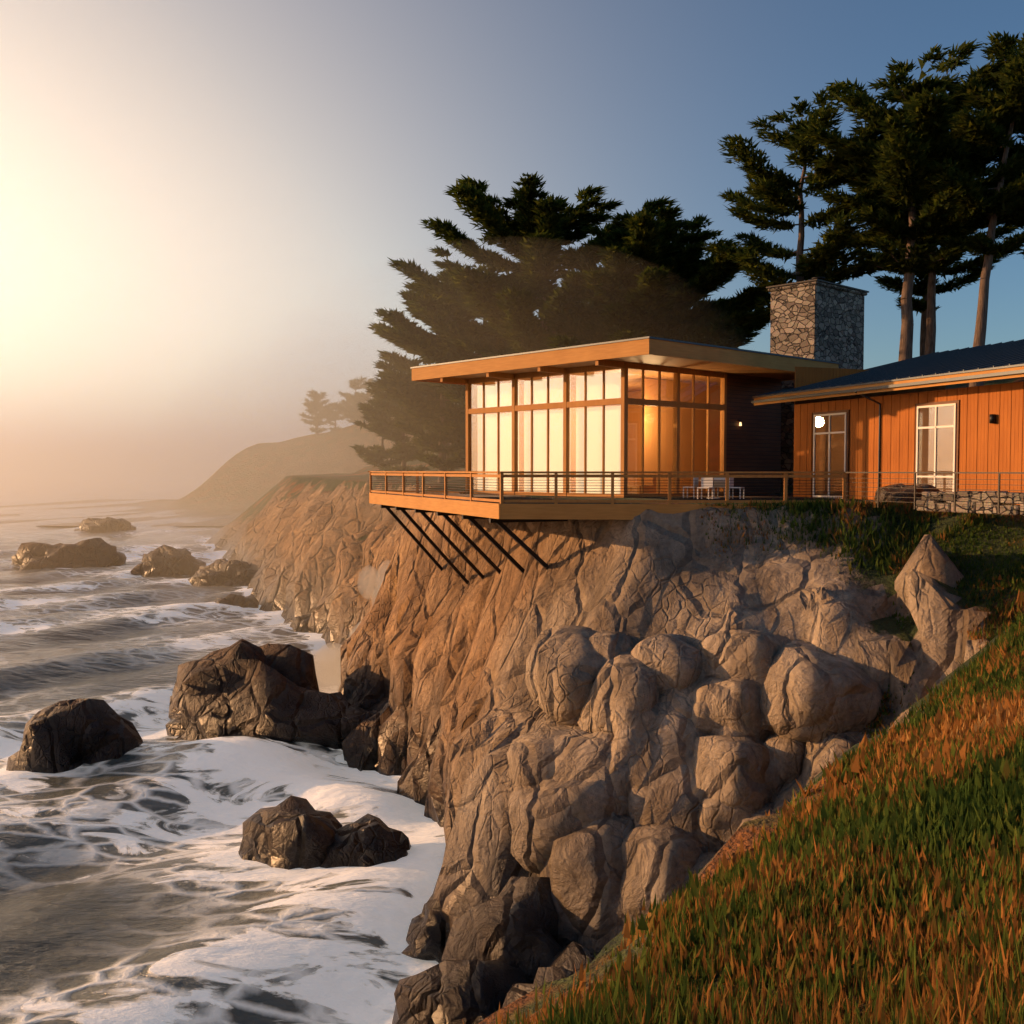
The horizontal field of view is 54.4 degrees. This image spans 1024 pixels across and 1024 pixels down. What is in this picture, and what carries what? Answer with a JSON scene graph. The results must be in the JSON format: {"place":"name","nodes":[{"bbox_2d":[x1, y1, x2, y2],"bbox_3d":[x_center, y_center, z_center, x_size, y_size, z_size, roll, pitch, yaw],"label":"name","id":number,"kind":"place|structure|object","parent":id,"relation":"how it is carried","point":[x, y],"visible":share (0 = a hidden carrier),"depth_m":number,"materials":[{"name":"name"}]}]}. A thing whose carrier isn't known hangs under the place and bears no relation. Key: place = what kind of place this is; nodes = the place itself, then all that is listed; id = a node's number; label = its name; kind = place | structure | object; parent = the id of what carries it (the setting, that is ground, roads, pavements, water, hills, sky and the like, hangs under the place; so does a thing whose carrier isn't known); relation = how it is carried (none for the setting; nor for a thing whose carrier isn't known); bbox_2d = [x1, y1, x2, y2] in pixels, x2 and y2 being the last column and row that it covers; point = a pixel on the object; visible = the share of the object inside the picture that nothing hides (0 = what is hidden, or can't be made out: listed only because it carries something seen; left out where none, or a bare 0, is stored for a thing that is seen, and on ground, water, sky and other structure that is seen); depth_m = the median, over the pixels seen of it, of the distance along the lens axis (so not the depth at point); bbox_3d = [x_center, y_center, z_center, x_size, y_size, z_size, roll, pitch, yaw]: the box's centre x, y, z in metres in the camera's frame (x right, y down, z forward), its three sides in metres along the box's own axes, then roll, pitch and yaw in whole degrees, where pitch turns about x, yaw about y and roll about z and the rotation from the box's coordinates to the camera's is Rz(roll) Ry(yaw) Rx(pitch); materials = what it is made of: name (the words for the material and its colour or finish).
{"place":"outdoors","nodes":[
{"label":"outdoors","id":0,"kind":"place"},
{"bbox_2d":[0,419,427,525],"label":"headland","id":1,"kind":"structure","parent":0,"point":[246,478],"depth_m":361.30,"materials":[{"name":"brown stone"}]},
{"bbox_2d":[298,389,333,434],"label":"tree","id":2,"kind":"object","parent":1,"relation":"on","point":[314,404],"visible":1,"depth_m":378.16,"materials":[{"name":"green plant"}]},
{"bbox_2d":[324,401,346,430],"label":"tree","id":3,"kind":"object","parent":1,"relation":"on","point":[336,415],"visible":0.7,"depth_m":384.99,"materials":[{"name":"green plant"}]},
{"bbox_2d":[334,391,369,424],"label":"tree","id":4,"kind":"object","parent":1,"relation":"on","point":[346,404],"visible":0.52,"depth_m":370.09,"materials":[{"name":"green plant"}]},
{"bbox_2d":[334,376,374,422],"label":"tree","id":5,"kind":"object","parent":1,"relation":"on","point":[354,384],"visible":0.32,"depth_m":379.58,"materials":[{"name":"green plant"}]},
{"bbox_2d":[358,382,378,418],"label":"tree","id":6,"kind":"object","parent":1,"relation":"on","point":[364,397],"visible":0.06,"depth_m":369.20,"materials":[{"name":"green plant"}]},
{"bbox_2d":[0,471,445,1023],"bbox_3d":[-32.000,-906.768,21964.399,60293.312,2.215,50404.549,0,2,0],"label":"sea water","id":7,"kind":"structure","parent":0,"point":[135,888],"depth_m":39.67,"materials":[{"name":"grey liquid"}]},
{"bbox_2d":[11,538,126,569],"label":"sea rock","id":8,"kind":"object","parent":7,"relation":"in","point":[96,552],"visible":0.66,"depth_m":144.18,"materials":[{"name":"brown stone"}]},
{"bbox_2d":[6,698,142,773],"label":"sea rock","id":9,"kind":"object","parent":7,"relation":"in","point":[64,736],"visible":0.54,"depth_m":45.91,"materials":[{"name":"brown stone"}]},
{"bbox_2d":[74,517,135,532],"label":"sea rock","id":10,"kind":"object","parent":7,"relation":"in","point":[100,525],"visible":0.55,"depth_m":227.62,"materials":[{"name":"brown stone"}]},
{"bbox_2d":[130,545,205,576],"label":"sea rock","id":11,"kind":"object","parent":7,"relation":"in","point":[165,561],"visible":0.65,"depth_m":133.91,"materials":[{"name":"brown stone"}]},
{"bbox_2d":[188,558,257,585],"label":"sea rock","id":12,"kind":"object","parent":7,"relation":"in","point":[221,572],"visible":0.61,"depth_m":122.08,"materials":[{"name":"brown stone"}]},
{"bbox_2d":[213,593,258,607],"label":"sea rock","id":13,"kind":"object","parent":7,"relation":"in","point":[249,601],"visible":0.57,"depth_m":100.28,"materials":[{"name":"brown stone"}]},
{"bbox_2d":[165,639,372,749],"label":"sea rock","id":14,"kind":"object","parent":7,"relation":"in","point":[241,687],"visible":0.6,"depth_m":50.12,"materials":[{"name":"stone"}]},
{"bbox_2d":[238,795,342,869],"bbox_3d":[-8.108,11.922,36.187,4.062,3.021,3.720,0,2,-5],"label":"sea rock","id":15,"kind":"object","parent":7,"relation":"in","point":[291,832],"visible":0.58,"depth_m":35.22,"materials":[{"name":"stone"}]},
{"bbox_2d":[320,814,410,867],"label":"sea rock","id":16,"kind":"object","parent":7,"relation":"in","point":[367,840],"visible":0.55,"depth_m":34.77,"materials":[{"name":"brown stone"}]},
{"bbox_2d":[392,958,533,1023],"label":"sea rock","id":17,"kind":"object","parent":7,"relation":"in","point":[455,991],"visible":0.73,"depth_m":24.45,"materials":[{"name":"brown stone"}]},
{"bbox_2d":[0,0,1023,470],"label":"sky","id":18,"kind":"structure","parent":0,"point":[204,204],"materials":[{"name":"blue"}]},
{"bbox_2d":[205,377,1023,1023],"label":"terrain","id":19,"kind":"structure","parent":0,"point":[417,637],"depth_m":32.03,"materials":[{"name":"brown stone"}]},
{"bbox_2d":[290,614,310,632],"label":"sea rock","id":20,"kind":"object","parent":19,"relation":"on","point":[299,624],"visible":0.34,"depth_m":85.66,"materials":[{"name":"brown stone"}]},
{"bbox_2d":[347,679,374,709],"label":"sea rock","id":21,"kind":"object","parent":19,"relation":"on","point":[358,693],"visible":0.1,"depth_m":51.63,"materials":[{"name":"grey stone"}]},
{"bbox_2d":[350,399,421,479],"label":"cypress tree","id":22,"kind":"object","parent":19,"relation":"on","point":[371,457],"visible":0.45,"depth_m":106.54,"materials":[{"name":"green plant"}]},
{"bbox_2d":[360,358,445,481],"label":"cypress tree","id":23,"kind":"object","parent":19,"relation":"on","point":[386,430],"visible":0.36,"depth_m":95.48,"materials":[{"name":"green plant"}]},
{"bbox_2d":[402,892,448,962],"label":"sea rock","id":24,"kind":"object","parent":19,"relation":"on","point":[426,937],"visible":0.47,"depth_m":28.93,"materials":[{"name":"brown stone"}]},
{"bbox_2d":[367,269,491,482],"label":"cypress tree","id":25,"kind":"object","parent":19,"relation":"on","point":[408,393],"visible":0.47,"depth_m":83.56,"materials":[{"name":"green plant"}]},
{"bbox_2d":[429,362,465,478],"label":"tree","id":26,"kind":"object","parent":19,"relation":"on","point":[454,466],"visible":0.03,"depth_m":110.38,"materials":[{"name":"green plant"}]},
{"bbox_2d":[374,230,546,469],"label":"cypress tree","id":27,"kind":"object","parent":19,"relation":"on","point":[398,319],"visible":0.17,"depth_m":83.58,"materials":[{"name":"green plant"}]},
{"bbox_2d":[441,877,560,981],"bbox_3d":[-0.007,12.076,27.224,3.806,4.014,3.620,0,2,-1],"label":"boulder","id":28,"kind":"object","parent":19,"relation":"on","point":[514,923],"visible":0.38,"depth_m":26.36,"materials":[{"name":"brown stone"}]},
{"bbox_2d":[372,171,685,408],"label":"cypress tree","id":29,"kind":"object","parent":19,"relation":"on","point":[535,233],"visible":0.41,"depth_m":74.55,"materials":[{"name":"green plant"}]},
{"bbox_2d":[507,724,587,786],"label":"outcrop boulder","id":30,"kind":"object","parent":19,"relation":"on","point":[531,759],"visible":0.42,"depth_m":29.02,"materials":[{"name":"brown stone"}]},
{"bbox_2d":[502,953,594,1007],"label":"sea rock","id":31,"kind":"object","parent":19,"relation":"on","point":[567,967],"visible":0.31,"depth_m":23.67,"materials":[{"name":"brown stone"}]},
{"bbox_2d":[508,780,616,873],"bbox_3d":[1.873,8.915,29.127,4.080,3.004,3.710,-10,5,19],"label":"outcrop boulder","id":32,"kind":"object","parent":19,"relation":"on","point":[543,818],"visible":0.48,"depth_m":27.58,"materials":[{"name":"brown stone"}]},
{"bbox_2d":[525,625,603,725],"bbox_3d":[2.019,5.123,31.107,2.725,2.786,3.152,-17,25,-28],"label":"outcrop boulder","id":33,"kind":"object","parent":19,"relation":"on","point":[564,664],"visible":0.63,"depth_m":30.12,"materials":[{"name":"brown stone"}]},
{"bbox_2d":[548,941,598,966],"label":"sea rock","id":34,"kind":"object","parent":19,"relation":"on","point":[565,952],"visible":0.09,"depth_m":25.38,"materials":[{"name":"brown stone"}]},
{"bbox_2d":[561,260,603,305],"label":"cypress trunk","id":35,"kind":"object","parent":19,"relation":"on","point":[588,301],"depth_m":92.93,"materials":[{"name":"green plant"}]},
{"bbox_2d":[537,815,634,939],"bbox_3d":[2.690,10.252,27.944,3.804,3.706,3.430,-16,-7,-26],"label":"outcrop boulder","id":36,"kind":"object","parent":19,"relation":"on","point":[582,868],"visible":0.33,"depth_m":26.61,"materials":[{"name":"brown stone"}]},
{"bbox_2d":[552,732,628,814],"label":"outcrop boulder","id":37,"kind":"object","parent":19,"relation":"on","point":[583,757],"visible":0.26,"depth_m":28.20,"materials":[{"name":"brown stone"}]},
{"bbox_2d":[593,731,607,737],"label":"outcrop boulder","id":38,"kind":"object","parent":19,"relation":"on","point":[599,734],"visible":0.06,"depth_m":28.84,"materials":[{"name":"brown stone"}]},
{"bbox_2d":[578,926,623,951],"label":"outcrop boulder","id":39,"kind":"object","parent":19,"relation":"on","point":[598,945],"visible":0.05,"depth_m":26.09,"materials":[{"name":"brown stone"}]},
{"bbox_2d":[368,471,846,583],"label":"deck with railing","id":40,"kind":"structure","parent":19,"relation":"on","point":[444,503],"depth_m":32.99,"materials":[{"name":"brown wood"}]},
{"bbox_2d":[464,497,872,503],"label":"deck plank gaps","id":41,"kind":"object","parent":40,"relation":"on","point":[530,498],"visible":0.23,"depth_m":38.16,"materials":[{"name":"brown wood"}]},
{"bbox_2d":[683,478,743,498],"bbox_3d":[8.023,-1.002,39.667,2.022,0.920,2.022,-1,2,-14],"label":"outdoor furniture","id":42,"kind":"object","parent":40,"relation":"on","point":[712,484],"visible":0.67,"depth_m":39.48,"materials":[{"name":"white paint"}]},
{"bbox_2d":[589,630,634,662],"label":"outcrop boulder","id":43,"kind":"object","parent":19,"relation":"on","point":[607,645],"visible":0.36,"depth_m":30.09,"materials":[{"name":"stone"}]},
{"bbox_2d":[609,894,624,925],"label":"outcrop boulder","id":44,"kind":"object","parent":19,"relation":"on","point":[617,914],"visible":0.06,"depth_m":26.01,"materials":[{"name":"brown stone"}]},
{"bbox_2d":[577,652,660,732],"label":"outcrop boulder","id":45,"kind":"object","parent":19,"relation":"on","point":[626,679],"visible":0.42,"depth_m":28.82,"materials":[{"name":"brown stone"}]},
{"bbox_2d":[410,336,839,497],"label":"pavilion house","id":46,"kind":"structure","parent":19,"relation":"on","point":[649,403],"depth_m":44.27,"materials":[{"name":"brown wood"}]},
{"bbox_2d":[603,701,658,737],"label":"outcrop boulder","id":47,"kind":"object","parent":19,"relation":"on","point":[622,716],"visible":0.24,"depth_m":28.27,"materials":[{"name":"brown stone"}]},
{"bbox_2d":[529,202,769,348],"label":"cypress tree","id":48,"kind":"object","parent":19,"relation":"on","point":[645,266],"visible":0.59,"depth_m":69.86,"materials":[{"name":"green plant"}]},
{"bbox_2d":[619,823,703,921],"bbox_3d":[4.296,10.091,26.740,3.360,3.390,2.952,10,-17,-31],"label":"outcrop boulder","id":49,"kind":"object","parent":19,"relation":"on","point":[659,860],"visible":0.44,"depth_m":25.68,"materials":[{"name":"brown stone"}]},
{"bbox_2d":[631,634,702,693],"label":"outcrop boulder","id":50,"kind":"object","parent":19,"relation":"on","point":[675,661],"visible":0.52,"depth_m":28.60,"materials":[{"name":"brown stone"}]},
{"bbox_2d":[685,851,717,887],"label":"outcrop boulder","id":51,"kind":"object","parent":19,"relation":"on","point":[703,859],"visible":0.05,"depth_m":25.50,"materials":[{"name":"stone"}]},
{"bbox_2d":[689,701,714,732],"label":"outcrop boulder","id":52,"kind":"object","parent":19,"relation":"on","point":[699,713],"visible":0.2,"depth_m":27.83,"materials":[{"name":"brown stone"}]},
{"bbox_2d":[666,213,772,337],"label":"cypress tree","id":53,"kind":"object","parent":19,"relation":"on","point":[759,323],"visible":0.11,"depth_m":78.69,"materials":[{"name":"green plant"}]},
{"bbox_2d":[697,798,755,844],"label":"outcrop boulder","id":54,"kind":"object","parent":19,"relation":"on","point":[719,821],"visible":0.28,"depth_m":26.17,"materials":[{"name":"brown stone"}]},
{"bbox_2d":[690,677,770,741],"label":"outcrop boulder","id":55,"kind":"object","parent":19,"relation":"on","point":[733,703],"visible":0.43,"depth_m":27.41,"materials":[{"name":"brown stone"}]},
{"bbox_2d":[692,734,783,809],"bbox_3d":[6.213,7.301,27.513,2.642,2.422,2.535,11,-9,-33],"label":"outcrop boulder","id":56,"kind":"object","parent":19,"relation":"on","point":[731,772],"visible":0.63,"depth_m":26.47,"materials":[{"name":"brown stone"}]},
{"bbox_2d":[715,726,762,740],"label":"outcrop boulder","id":57,"kind":"object","parent":19,"relation":"on","point":[726,730],"visible":0.12,"depth_m":27.47,"materials":[{"name":"brown stone"}]},
{"bbox_2d":[462,608,1023,1023],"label":"slope scrub","id":58,"kind":"object","parent":19,"relation":"on","point":[941,784],"visible":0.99,"depth_m":5.24,"materials":[{"name":"green plant"}]},
{"bbox_2d":[698,629,787,690],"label":"outcrop boulder","id":59,"kind":"object","parent":19,"relation":"on","point":[746,653],"visible":0.49,"depth_m":27.91,"materials":[{"name":"brown stone"}]},
{"bbox_2d":[736,802,775,830],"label":"outcrop boulder","id":60,"kind":"object","parent":19,"relation":"on","point":[759,813],"visible":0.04,"depth_m":25.99,"materials":[{"name":"brown stone"}]},
{"bbox_2d":[761,717,775,733],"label":"outcrop boulder","id":61,"kind":"object","parent":19,"relation":"on","point":[767,728],"visible":0.09,"depth_m":27.37,"materials":[{"name":"brown stone"}]},
{"bbox_2d":[764,734,805,782],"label":"outcrop boulder","id":62,"kind":"object","parent":19,"relation":"on","point":[787,755],"visible":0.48,"depth_m":26.63,"materials":[{"name":"brown stone"}]},
{"bbox_2d":[702,80,917,319],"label":"cypress tree","id":63,"kind":"object","parent":19,"relation":"on","point":[768,186],"visible":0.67,"depth_m":64.33,"materials":[{"name":"green plant"}]},
{"bbox_2d":[766,277,868,485],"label":"stone chimney","id":64,"kind":"object","parent":19,"relation":"on","point":[819,318],"visible":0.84,"depth_m":48.41,"materials":[{"name":"grey stone"}]},
{"bbox_2d":[759,640,884,741],"bbox_3d":[8.473,5.057,27.508,3.214,2.539,2.959,11,15,-18],"label":"outcrop boulder","id":65,"kind":"object","parent":19,"relation":"on","point":[809,692],"visible":0.79,"depth_m":26.28,"materials":[{"name":"brown stone"}]},
{"bbox_2d":[698,496,1023,737],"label":"grass","id":66,"kind":"structure","parent":19,"relation":"on","point":[973,521],"depth_m":29.82,"materials":[{"name":"green plant"}]},
{"bbox_2d":[751,339,1023,504],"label":"wing house","id":67,"kind":"structure","parent":19,"relation":"on","point":[914,414],"depth_m":35.85,"materials":[{"name":"brown wood"}]},
{"bbox_2d":[873,484,940,503],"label":"deck end boulder","id":68,"kind":"object","parent":19,"relation":"on","point":[908,490],"visible":0.41,"depth_m":31.92,"materials":[{"name":"stone"}]},
{"bbox_2d":[791,38,1023,360],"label":"cypress tree","id":69,"kind":"object","parent":19,"relation":"on","point":[916,134],"visible":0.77,"depth_m":59.78,"materials":[{"name":"green plant"}]},
{"bbox_2d":[845,76,1021,354],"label":"cypress tree","id":70,"kind":"object","parent":19,"relation":"on","point":[954,149],"visible":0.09,"depth_m":62.55,"materials":[{"name":"green plant"}]},
{"bbox_2d":[845,472,1023,512],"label":"railing","id":71,"kind":"object","parent":19,"relation":"on","point":[955,473],"visible":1,"depth_m":28.18,"materials":[{"name":"brown metal"}]},
{"bbox_2d":[848,111,1022,355],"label":"cypress tree","id":72,"kind":"object","parent":19,"relation":"on","point":[972,267],"visible":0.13,"depth_m":72.76,"materials":[{"name":"green plant"}]},
{"bbox_2d":[867,31,1023,386],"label":"cypress tree","id":73,"kind":"object","parent":19,"relation":"on","point":[1009,77],"visible":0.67,"depth_m":57.69,"materials":[{"name":"green plant"}]},
{"bbox_2d":[916,491,1023,515],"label":"stone wall","id":74,"kind":"structure","parent":19,"relation":"on","point":[982,501],"depth_m":27.80,"materials":[{"name":"beige stone"}]},
{"bbox_2d":[967,68,1023,258],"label":"cypress tree","id":75,"kind":"object","parent":19,"relation":"on","point":[1011,152],"visible":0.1,"depth_m":61.61,"materials":[{"name":"green plant"}]}
]}

